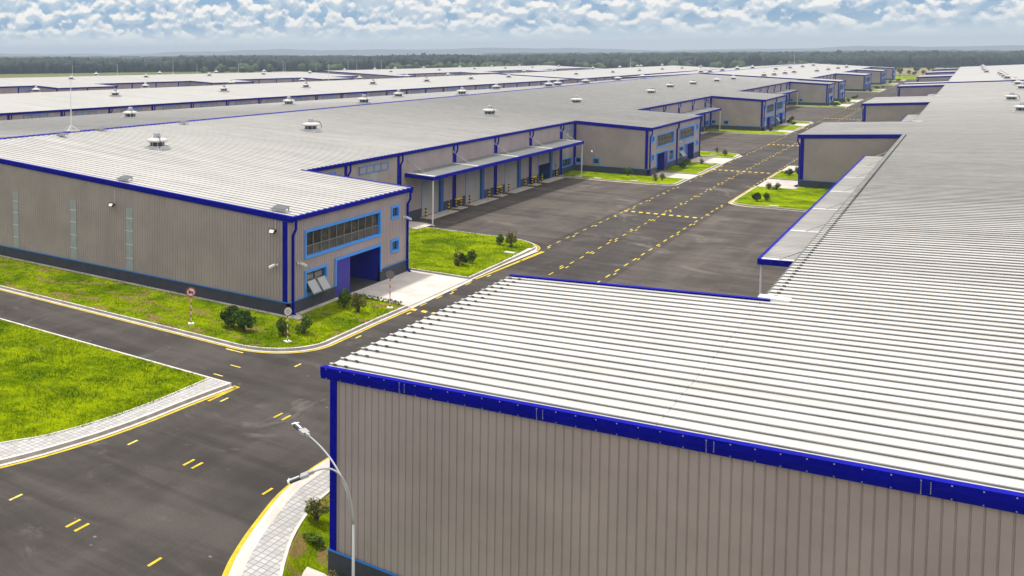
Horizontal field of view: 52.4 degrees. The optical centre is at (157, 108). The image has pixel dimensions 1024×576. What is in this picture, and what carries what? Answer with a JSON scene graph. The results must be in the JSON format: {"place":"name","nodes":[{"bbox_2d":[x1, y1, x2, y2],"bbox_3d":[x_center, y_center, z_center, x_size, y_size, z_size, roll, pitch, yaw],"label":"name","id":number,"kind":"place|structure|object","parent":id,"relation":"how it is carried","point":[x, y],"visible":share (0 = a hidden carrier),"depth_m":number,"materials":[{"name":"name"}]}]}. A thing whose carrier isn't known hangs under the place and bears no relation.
{"place":"outdoors","nodes":[
{"label":"outdoors","id":0,"kind":"place"},
{"bbox_2d":[0,319,207,443],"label":"lawn","id":1,"kind":"structure","parent":0,"point":[94,408],"depth_m":56.36,"materials":[{"name":"green plant"}]},
{"bbox_2d":[0,377,210,443],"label":"kerb","id":2,"kind":"structure","parent":1,"relation":"on","point":[103,418],"depth_m":50.65,"materials":[{"name":"grey concrete"}]},
{"bbox_2d":[0,378,225,458],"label":"footway","id":3,"kind":"structure","parent":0,"point":[7,449],"depth_m":49.79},
{"bbox_2d":[0,255,337,319],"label":"pavement","id":4,"kind":"structure","parent":0,"point":[298,316],"depth_m":75.33,"materials":[{"name":"concrete"}]},
{"bbox_2d":[0,255,404,347],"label":"lawn","id":5,"kind":"structure","parent":0,"point":[201,306],"depth_m":72.66,"materials":[{"name":"green plant"}]},
{"bbox_2d":[186,287,195,324],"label":"road sign","id":6,"kind":"object","parent":5,"relation":"on","point":[190,292],"visible":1,"depth_m":68.47,"materials":[{"name":"red"}]},
{"bbox_2d":[220,305,239,327],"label":"shrub","id":7,"kind":"object","parent":5,"relation":"on","point":[228,312],"visible":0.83,"depth_m":67.49,"materials":[{"name":"green plant"}]},
{"bbox_2d":[232,309,256,330],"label":"shrub","id":8,"kind":"object","parent":5,"relation":"on","point":[243,318],"visible":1,"depth_m":66.54,"materials":[{"name":"green plant"}]},
{"bbox_2d":[276,318,289,334],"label":"shrub","id":9,"kind":"object","parent":5,"relation":"on","point":[281,325],"visible":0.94,"depth_m":65.52,"materials":[{"name":"green plant"}]},
{"bbox_2d":[283,307,291,342],"bbox_3d":[8.957,14.785,64.183,0.600,2.420,0.440,-2,4,-21],"label":"road sign","id":10,"kind":"object","parent":5,"relation":"on","point":[287,311],"visible":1,"depth_m":64.11,"materials":[{"name":"grey metal"}]},
{"bbox_2d":[294,314,312,333],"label":"shrub","id":11,"kind":"object","parent":5,"relation":"on","point":[307,324],"visible":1,"depth_m":65.86,"materials":[{"name":"green plant"}]},
{"bbox_2d":[336,288,351,307],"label":"shrub","id":12,"kind":"object","parent":5,"relation":"on","point":[345,296],"visible":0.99,"depth_m":72.47,"materials":[{"name":"green plant"}]},
{"bbox_2d":[350,292,366,311],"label":"shrub","id":13,"kind":"object","parent":5,"relation":"on","point":[357,303],"visible":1,"depth_m":71.25,"materials":[{"name":"green plant"}]},
{"bbox_2d":[386,270,393,308],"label":"road sign","id":14,"kind":"object","parent":5,"relation":"on","point":[390,274],"visible":1,"depth_m":72.38,"materials":[{"name":"grey metal"}]},
{"bbox_2d":[233,461,329,575],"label":"footway","id":15,"kind":"structure","parent":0,"point":[263,553],"depth_m":38.88,"materials":[{"name":"concrete"}]},
{"bbox_2d":[282,492,331,575],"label":"lawn","id":16,"kind":"structure","parent":0,"point":[303,554],"depth_m":38.01,"materials":[{"name":"green plant"}]},
{"bbox_2d":[278,489,329,575],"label":"kerb","id":17,"kind":"structure","parent":16,"relation":"on","point":[291,539],"depth_m":38.04,"materials":[{"name":"grey concrete"}]},
{"bbox_2d":[302,531,324,545],"bbox_3d":[6.518,17.745,38.626,1.006,0.669,0.933,2,4,32],"label":"shrub","id":18,"kind":"object","parent":16,"relation":"on","point":[313,538],"visible":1,"depth_m":38.44,"materials":[{"name":"green plant"}]},
{"bbox_2d":[302,567,326,575],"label":"concrete slab","id":19,"kind":"structure","parent":16,"relation":"on","point":[308,571],"depth_m":36.74,"materials":[{"name":"grey concrete"}]},
{"bbox_2d":[304,497,329,520],"bbox_3d":[6.777,16.996,39.794,1.107,1.050,0.939,2,4,34],"label":"shrub","id":20,"kind":"object","parent":16,"relation":"on","point":[314,507],"visible":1,"depth_m":39.69,"materials":[{"name":"green plant"}]},
{"bbox_2d":[287,422,354,575],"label":"street lamp","id":21,"kind":"object","parent":16,"relation":"on","point":[301,429],"visible":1,"depth_m":29.41,"materials":[{"name":"grey metal"}]},
{"bbox_2d":[351,270,468,306],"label":"driveway","id":22,"kind":"structure","parent":0,"point":[412,287],"depth_m":79.41,"materials":[{"name":"concrete"}]},
{"bbox_2d":[0,73,834,315],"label":"warehouse","id":23,"kind":"structure","parent":0,"point":[352,184],"depth_m":101.06,"materials":[{"name":"grey metal"}]},
{"bbox_2d":[62,80,79,131],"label":"lightning mast","id":24,"kind":"object","parent":23,"relation":"on","point":[71,130],"visible":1,"depth_m":115.42,"materials":[{"name":"white metal"}]},
{"bbox_2d":[120,107,138,118],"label":"roof vent","id":25,"kind":"object","parent":23,"relation":"on","point":[129,113],"visible":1,"depth_m":144.61,"materials":[{"name":"grey metal"}]},
{"bbox_2d":[143,132,170,150],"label":"roof vent","id":26,"kind":"object","parent":23,"relation":"on","point":[156,140],"visible":1,"depth_m":102.85,"materials":[{"name":"grey metal"}]},
{"bbox_2d":[270,204,289,211],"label":"roof vent","id":27,"kind":"object","parent":23,"relation":"attached to","point":[280,207],"visible":1,"depth_m":71.84,"materials":[{"name":"grey metal"}]},
{"bbox_2d":[281,96,295,105],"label":"roof vent","id":28,"kind":"object","parent":23,"relation":"on","point":[288,101],"visible":0.99,"depth_m":182.31,"materials":[{"name":"grey metal"}]},
{"bbox_2d":[299,118,321,132],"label":"roof vent","id":29,"kind":"object","parent":23,"relation":"on","point":[310,125],"visible":1,"depth_m":124.82,"materials":[{"name":"grey metal"}]},
{"bbox_2d":[304,264,331,296],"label":"window","id":30,"kind":"structure","parent":23,"relation":"in","point":[315,279],"depth_m":73.04,"materials":[{"name":"blue"}]},
{"bbox_2d":[304,210,380,259],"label":"window","id":31,"kind":"structure","parent":23,"relation":"in","point":[320,240],"depth_m":76.19,"materials":[{"name":"blue"}]},
{"bbox_2d":[356,94,371,103],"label":"roof vent","id":32,"kind":"object","parent":23,"relation":"on","point":[363,99],"visible":0.99,"depth_m":172.68,"materials":[{"name":"grey metal"}]},
{"bbox_2d":[391,238,399,252],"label":"window","id":33,"kind":"structure","parent":23,"relation":"in","point":[395,243],"depth_m":83.35,"materials":[{"name":"blue metal"}]},
{"bbox_2d":[391,204,399,219],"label":"window","id":34,"kind":"structure","parent":23,"relation":"in","point":[395,210],"depth_m":83.07,"materials":[{"name":"blue metal"}]},
{"bbox_2d":[421,179,438,216],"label":"roller door","id":35,"kind":"structure","parent":23,"relation":"in","point":[426,192],"depth_m":114.57,"materials":[{"name":"grey metal"}]},
{"bbox_2d":[456,87,468,94],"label":"roof vent","id":36,"kind":"object","parent":23,"relation":"on","point":[461,91],"visible":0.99,"depth_m":205.26,"materials":[{"name":"grey metal"}]},
{"bbox_2d":[465,169,479,202],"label":"roller door","id":37,"kind":"structure","parent":23,"relation":"in","point":[472,179],"depth_m":124.50,"materials":[{"name":"grey metal"}]},
{"bbox_2d":[480,105,498,116],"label":"roof vent","id":38,"kind":"object","parent":23,"relation":"on","point":[489,110],"visible":0.99,"depth_m":157.13,"materials":[{"name":"grey metal"}]},
{"bbox_2d":[505,160,517,190],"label":"roller door","id":39,"kind":"structure","parent":23,"relation":"in","point":[510,167],"depth_m":134.76,"materials":[{"name":"grey metal"}]},
{"bbox_2d":[538,152,548,181],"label":"roller door","id":40,"kind":"structure","parent":23,"relation":"in","point":[542,158],"depth_m":144.37,"materials":[{"name":"grey metal"}]},
{"bbox_2d":[562,157,571,167],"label":"window","id":41,"kind":"structure","parent":23,"relation":"in","point":[568,162],"depth_m":153.04,"materials":[{"name":"blue"}]},
{"bbox_2d":[569,95,583,104],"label":"roof vent","id":42,"kind":"object","parent":23,"relation":"on","point":[576,99],"visible":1,"depth_m":190.41,"materials":[{"name":"grey metal"}]},
{"bbox_2d":[657,130,673,147],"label":"window","id":43,"kind":"structure","parent":23,"relation":"in","point":[667,138],"depth_m":155.53,"materials":[{"name":"blue"}]},
{"bbox_2d":[679,145,686,157],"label":"window","id":44,"kind":"structure","parent":23,"relation":"in","point":[681,148],"depth_m":163.79,"materials":[{"name":"blue"}]},
{"bbox_2d":[679,124,694,140],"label":"window","id":45,"kind":"structure","parent":23,"relation":"in","point":[687,132],"depth_m":166.70,"materials":[{"name":"blue"}]},
{"bbox_2d":[767,103,773,113],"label":"window","id":46,"kind":"structure","parent":23,"relation":"in","point":[770,107],"depth_m":234.91,"materials":[{"name":"blue glass"}]},
{"bbox_2d":[776,100,782,110],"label":"window","id":47,"kind":"structure","parent":23,"relation":"in","point":[779,105],"depth_m":245.70,"materials":[{"name":"blue glass"}]},
{"bbox_2d":[409,221,431,228],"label":"pavement","id":48,"kind":"structure","parent":0,"point":[416,225],"depth_m":107.27,"materials":[{"name":"concrete"}]},
{"bbox_2d":[408,280,472,307],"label":"driveway","id":49,"kind":"structure","parent":0,"point":[436,295],"depth_m":76.97,"materials":[{"name":"concrete"}]},
{"bbox_2d":[0,79,916,575],"bbox_3d":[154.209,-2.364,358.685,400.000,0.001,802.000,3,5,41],"label":"road","id":50,"kind":"structure","parent":0,"point":[142,501],"depth_m":48.51,"materials":[{"name":"grey asphalt"}]},
{"bbox_2d":[0,318,231,386],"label":"kerb","id":51,"kind":"structure","parent":50,"relation":"on","point":[230,383],"depth_m":62.04,"materials":[{"name":"grey concrete"}]},
{"bbox_2d":[0,383,232,465],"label":"kerb","id":52,"kind":"structure","parent":50,"relation":"on","point":[103,432],"depth_m":49.52,"materials":[{"name":"grey concrete"}]},
{"bbox_2d":[0,388,233,467],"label":"road marking","id":53,"kind":"object","parent":50,"relation":"on","point":[116,433],"visible":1,"depth_m":49.23,"materials":[{"name":"paint"}]},
{"bbox_2d":[0,285,409,351],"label":"kerb","id":54,"kind":"structure","parent":50,"relation":"on","point":[268,349],"depth_m":67.81,"materials":[{"name":"grey concrete"}]},
{"bbox_2d":[2,290,410,352],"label":"road marking","id":55,"kind":"object","parent":50,"relation":"on","point":[212,342],"visible":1,"depth_m":67.93,"materials":[{"name":"yellow paint"}]},
{"bbox_2d":[222,458,327,575],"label":"road marking","id":56,"kind":"object","parent":50,"relation":"on","point":[238,548],"visible":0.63,"depth_m":38.93,"materials":[{"name":"yellow paint"}]},
{"bbox_2d":[228,458,329,575],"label":"kerb","id":57,"kind":"structure","parent":50,"relation":"on","point":[250,537],"depth_m":39.38,"materials":[{"name":"grey concrete"}]},
{"bbox_2d":[9,113,835,500],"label":"road marking","id":58,"kind":"object","parent":50,"relation":"on","point":[297,365],"visible":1,"depth_m":54.10,"materials":[{"name":"paint"}]},
{"bbox_2d":[65,121,836,526],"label":"road marking","id":59,"kind":"object","parent":50,"relation":"on","point":[275,417],"visible":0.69,"depth_m":45.74,"materials":[{"name":"paint"}]},
{"bbox_2d":[74,121,838,531],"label":"road marking","id":60,"kind":"object","parent":50,"relation":"on","point":[290,415],"visible":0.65,"depth_m":45.56,"materials":[{"name":"yellow paint"}]},
{"bbox_2d":[147,170,780,565],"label":"road marking","id":61,"kind":"object","parent":50,"relation":"on","point":[273,488],"visible":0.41,"depth_m":42.46,"materials":[{"name":"yellow paint"}]},
{"bbox_2d":[411,226,537,279],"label":"kerb","id":62,"kind":"structure","parent":50,"relation":"on","point":[525,252],"depth_m":87.26,"materials":[{"name":"grey concrete"}]},
{"bbox_2d":[476,243,542,278],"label":"road marking","id":63,"kind":"object","parent":50,"relation":"on","point":[515,262],"visible":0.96,"depth_m":88.86,"materials":[{"name":"yellow paint"}]},
{"bbox_2d":[559,175,686,185],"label":"kerb","id":64,"kind":"structure","parent":50,"relation":"on","point":[681,181],"depth_m":142.07,"materials":[{"name":"grey concrete"}]},
{"bbox_2d":[420,81,903,305],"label":"road marking","id":65,"kind":"object","parent":50,"relation":"on","point":[606,219],"visible":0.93,"depth_m":107.76,"materials":[{"name":"yellow paint"}]},
{"bbox_2d":[624,210,700,218],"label":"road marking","id":66,"kind":"object","parent":50,"relation":"on","point":[662,214],"visible":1,"depth_m":113.42,"materials":[{"name":"yellow"}]},
{"bbox_2d":[660,162,720,174],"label":"kerb","id":67,"kind":"structure","parent":50,"relation":"on","point":[708,169],"depth_m":152.28,"materials":[{"name":"grey concrete"}]},
{"bbox_2d":[701,151,741,158],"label":"kerb","id":68,"kind":"structure","parent":50,"relation":"on","point":[736,156],"depth_m":173.25,"materials":[{"name":"grey concrete"}]},
{"bbox_2d":[598,119,860,281],"bbox_3d":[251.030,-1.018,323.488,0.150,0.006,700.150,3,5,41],"label":"road marking","id":69,"kind":"object","parent":50,"relation":"on","point":[673,235],"visible":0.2,"depth_m":97.64,"materials":[{"name":"yellow paint"}]},
{"bbox_2d":[548,80,914,274],"bbox_3d":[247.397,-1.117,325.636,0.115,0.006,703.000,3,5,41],"label":"road marking","id":70,"kind":"object","parent":50,"relation":"on","point":[664,213],"visible":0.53,"depth_m":108.77,"materials":[{"name":"yellow paint"}]},
{"bbox_2d":[705,131,789,134],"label":"kerb","id":71,"kind":"structure","parent":50,"relation":"on","point":[749,133],"depth_m":221.40,"materials":[{"name":"grey concrete"}]},
{"bbox_2d":[730,186,806,211],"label":"kerb","id":72,"kind":"structure","parent":50,"relation":"on","point":[732,202],"depth_m":118.11,"materials":[{"name":"grey concrete"}]},
{"bbox_2d":[409,226,533,276],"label":"lawn","id":73,"kind":"structure","parent":0,"point":[491,252],"depth_m":93.53,"materials":[{"name":"green plant"}]},
{"bbox_2d":[453,248,462,265],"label":"shrub","id":74,"kind":"object","parent":73,"relation":"on","point":[457,260],"visible":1,"depth_m":86.51,"materials":[{"name":"green plant"}]},
{"bbox_2d":[466,249,476,261],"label":"shrub","id":75,"kind":"object","parent":73,"relation":"on","point":[472,255],"visible":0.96,"depth_m":87.42,"materials":[{"name":"green plant"}]},
{"bbox_2d":[496,234,503,244],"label":"shrub","id":76,"kind":"object","parent":73,"relation":"on","point":[500,238],"visible":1,"depth_m":95.68,"materials":[{"name":"green plant"}]},
{"bbox_2d":[505,231,517,246],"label":"shrub","id":77,"kind":"object","parent":73,"relation":"on","point":[510,238],"visible":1,"depth_m":94.69,"materials":[{"name":"green plant"}]},
{"bbox_2d":[0,55,955,526],"bbox_3d":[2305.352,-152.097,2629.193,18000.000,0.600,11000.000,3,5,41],"label":"ground","id":78,"kind":"structure","parent":0,"point":[904,71],"depth_m":958.19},
{"bbox_2d":[0,71,358,93],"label":"warehouse","id":79,"kind":"structure","parent":78,"relation":"on","point":[42,84],"depth_m":366.24,"materials":[{"name":"white metal"}]},
{"bbox_2d":[0,74,570,120],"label":"warehouse","id":80,"kind":"structure","parent":78,"relation":"on","point":[15,106],"depth_m":241.72,"materials":[{"name":"grey metal"}]},
{"bbox_2d":[305,65,604,78],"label":"warehouse","id":81,"kind":"structure","parent":78,"relation":"on","point":[399,73],"depth_m":565.33,"materials":[{"name":"white metal"}]},
{"bbox_2d":[0,50,1023,73],"bbox_3d":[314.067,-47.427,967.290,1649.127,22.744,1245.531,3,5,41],"label":"woodland","id":82,"kind":"object","parent":78,"relation":"on","point":[900,59],"visible":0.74,"depth_m":1024.10,"materials":[{"name":"green plant"}]},
{"bbox_2d":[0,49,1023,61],"bbox_3d":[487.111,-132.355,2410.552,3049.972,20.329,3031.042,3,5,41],"label":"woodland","id":83,"kind":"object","parent":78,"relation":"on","point":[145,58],"visible":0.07,"depth_m":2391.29,"materials":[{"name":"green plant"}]},
{"bbox_2d":[503,65,726,83],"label":"warehouse","id":84,"kind":"structure","parent":78,"relation":"on","point":[591,75],"depth_m":501.94,"materials":[{"name":"white metal"}]},
{"bbox_2d":[320,81,1023,575],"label":"warehouse","id":85,"kind":"structure","parent":78,"relation":"on","point":[842,395],"depth_m":33.80,"materials":[{"name":"grey metal"}]},
{"bbox_2d":[1004,92,1019,100],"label":"roof vent","id":86,"kind":"object","parent":85,"relation":"on","point":[1011,96],"visible":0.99,"depth_m":191.17,"materials":[{"name":"grey metal"}]},
{"bbox_2d":[1013,102,1023,112],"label":"roof vent","id":87,"kind":"object","parent":85,"relation":"on","point":[1020,108],"visible":1,"depth_m":157.10,"materials":[{"name":"grey metal"}]},
{"bbox_2d":[903,64,1023,83],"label":"warehouse","id":88,"kind":"structure","parent":78,"relation":"on","point":[966,74],"depth_m":397.96,"materials":[{"name":"white metal"}]},
{"bbox_2d":[0,45,1023,56],"bbox_3d":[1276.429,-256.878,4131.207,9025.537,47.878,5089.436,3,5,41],"label":"hills","id":89,"kind":"structure","parent":0,"point":[464,51],"depth_m":5220.76,"materials":[{"name":"green plant"}]},
{"bbox_2d":[0,0,1023,54],"label":"sky","id":90,"kind":"structure","parent":0,"point":[116,27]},
{"bbox_2d":[412,178,670,242],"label":"yard","id":91,"kind":"structure","parent":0,"point":[547,212],"depth_m":117.99,"materials":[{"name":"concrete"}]},
{"bbox_2d":[421,210,457,218],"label":"apron","id":92,"kind":"object","parent":91,"relation":"on","point":[441,214],"visible":0.8,"depth_m":114.73,"materials":[{"name":"concrete"}]},
{"bbox_2d":[451,197,467,209],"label":"pipe guard","id":93,"kind":"object","parent":91,"relation":"on","point":[460,207],"visible":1,"depth_m":119.47,"materials":[{"name":"yellow metal"}]},
{"bbox_2d":[465,197,498,205],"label":"apron","id":94,"kind":"object","parent":91,"relation":"on","point":[479,202],"visible":1,"depth_m":124.39,"materials":[{"name":"concrete"}]},
{"bbox_2d":[493,185,507,196],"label":"pipe guard","id":95,"kind":"object","parent":91,"relation":"on","point":[498,194],"visible":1,"depth_m":129.59,"materials":[{"name":"yellow metal"}]},
{"bbox_2d":[506,186,533,192],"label":"apron","id":96,"kind":"object","parent":91,"relation":"on","point":[520,189],"visible":1,"depth_m":134.89,"materials":[{"name":"concrete"}]},
{"bbox_2d":[539,177,564,182],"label":"apron","id":97,"kind":"object","parent":91,"relation":"on","point":[552,179],"visible":1,"depth_m":145.11,"materials":[{"name":"concrete"}]},
{"bbox_2d":[560,170,682,183],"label":"lawn","id":98,"kind":"structure","parent":0,"point":[622,177],"depth_m":146.05,"materials":[{"name":"green plant"}]},
{"bbox_2d":[652,172,697,179],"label":"driveway","id":99,"kind":"structure","parent":0,"point":[683,176],"depth_m":148.47,"materials":[{"name":"concrete"}]},
{"bbox_2d":[662,162,716,173],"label":"lawn","id":100,"kind":"structure","parent":0,"point":[695,167],"depth_m":156.33,"materials":[{"name":"green plant"}]},
{"bbox_2d":[607,205,804,296],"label":"yard","id":101,"kind":"structure","parent":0,"point":[722,251],"depth_m":89.88,"materials":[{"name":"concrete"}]},
{"bbox_2d":[691,157,732,163],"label":"driveway","id":102,"kind":"structure","parent":0,"point":[714,160],"depth_m":168.47,"materials":[{"name":"concrete"}]},
{"bbox_2d":[700,151,738,156],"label":"lawn","id":103,"kind":"structure","parent":0,"point":[718,154],"depth_m":176.68,"materials":[{"name":"green plant"}]},
{"bbox_2d":[700,132,782,153],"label":"yard","id":104,"kind":"structure","parent":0,"point":[737,143],"depth_m":203.01,"materials":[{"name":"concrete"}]},
{"bbox_2d":[705,129,787,133],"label":"lawn","id":105,"kind":"structure","parent":0,"point":[748,131],"depth_m":225.60,"materials":[{"name":"green plant"}]},
{"bbox_2d":[613,63,895,100],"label":"warehouse","id":106,"kind":"structure","parent":0,"point":[856,78],"depth_m":437.14,"materials":[{"name":"grey metal"}]},
{"bbox_2d":[758,179,797,188],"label":"driveway","id":107,"kind":"structure","parent":0,"point":[789,184],"depth_m":138.87,"materials":[{"name":"concrete"}]},
{"bbox_2d":[734,186,828,209],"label":"lawn","id":108,"kind":"structure","parent":0,"point":[806,198],"depth_m":124.89,"materials":[{"name":"green plant"}]},
{"bbox_2d":[751,192,761,200],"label":"shrub","id":109,"kind":"object","parent":108,"relation":"on","point":[755,196],"visible":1,"depth_m":121.80,"materials":[{"name":"green plant"}]},
{"bbox_2d":[771,171,797,179],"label":"lawn","id":110,"kind":"structure","parent":0,"point":[782,175],"depth_m":145.62,"materials":[{"name":"green plant"}]},
{"bbox_2d":[772,125,800,129],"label":"lawn","id":111,"kind":"structure","parent":0,"point":[785,127],"depth_m":236.34,"materials":[{"name":"green plant"}]},
{"bbox_2d":[786,106,842,121],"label":"yard","id":112,"kind":"structure","parent":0,"point":[811,114],"depth_m":293.26,"materials":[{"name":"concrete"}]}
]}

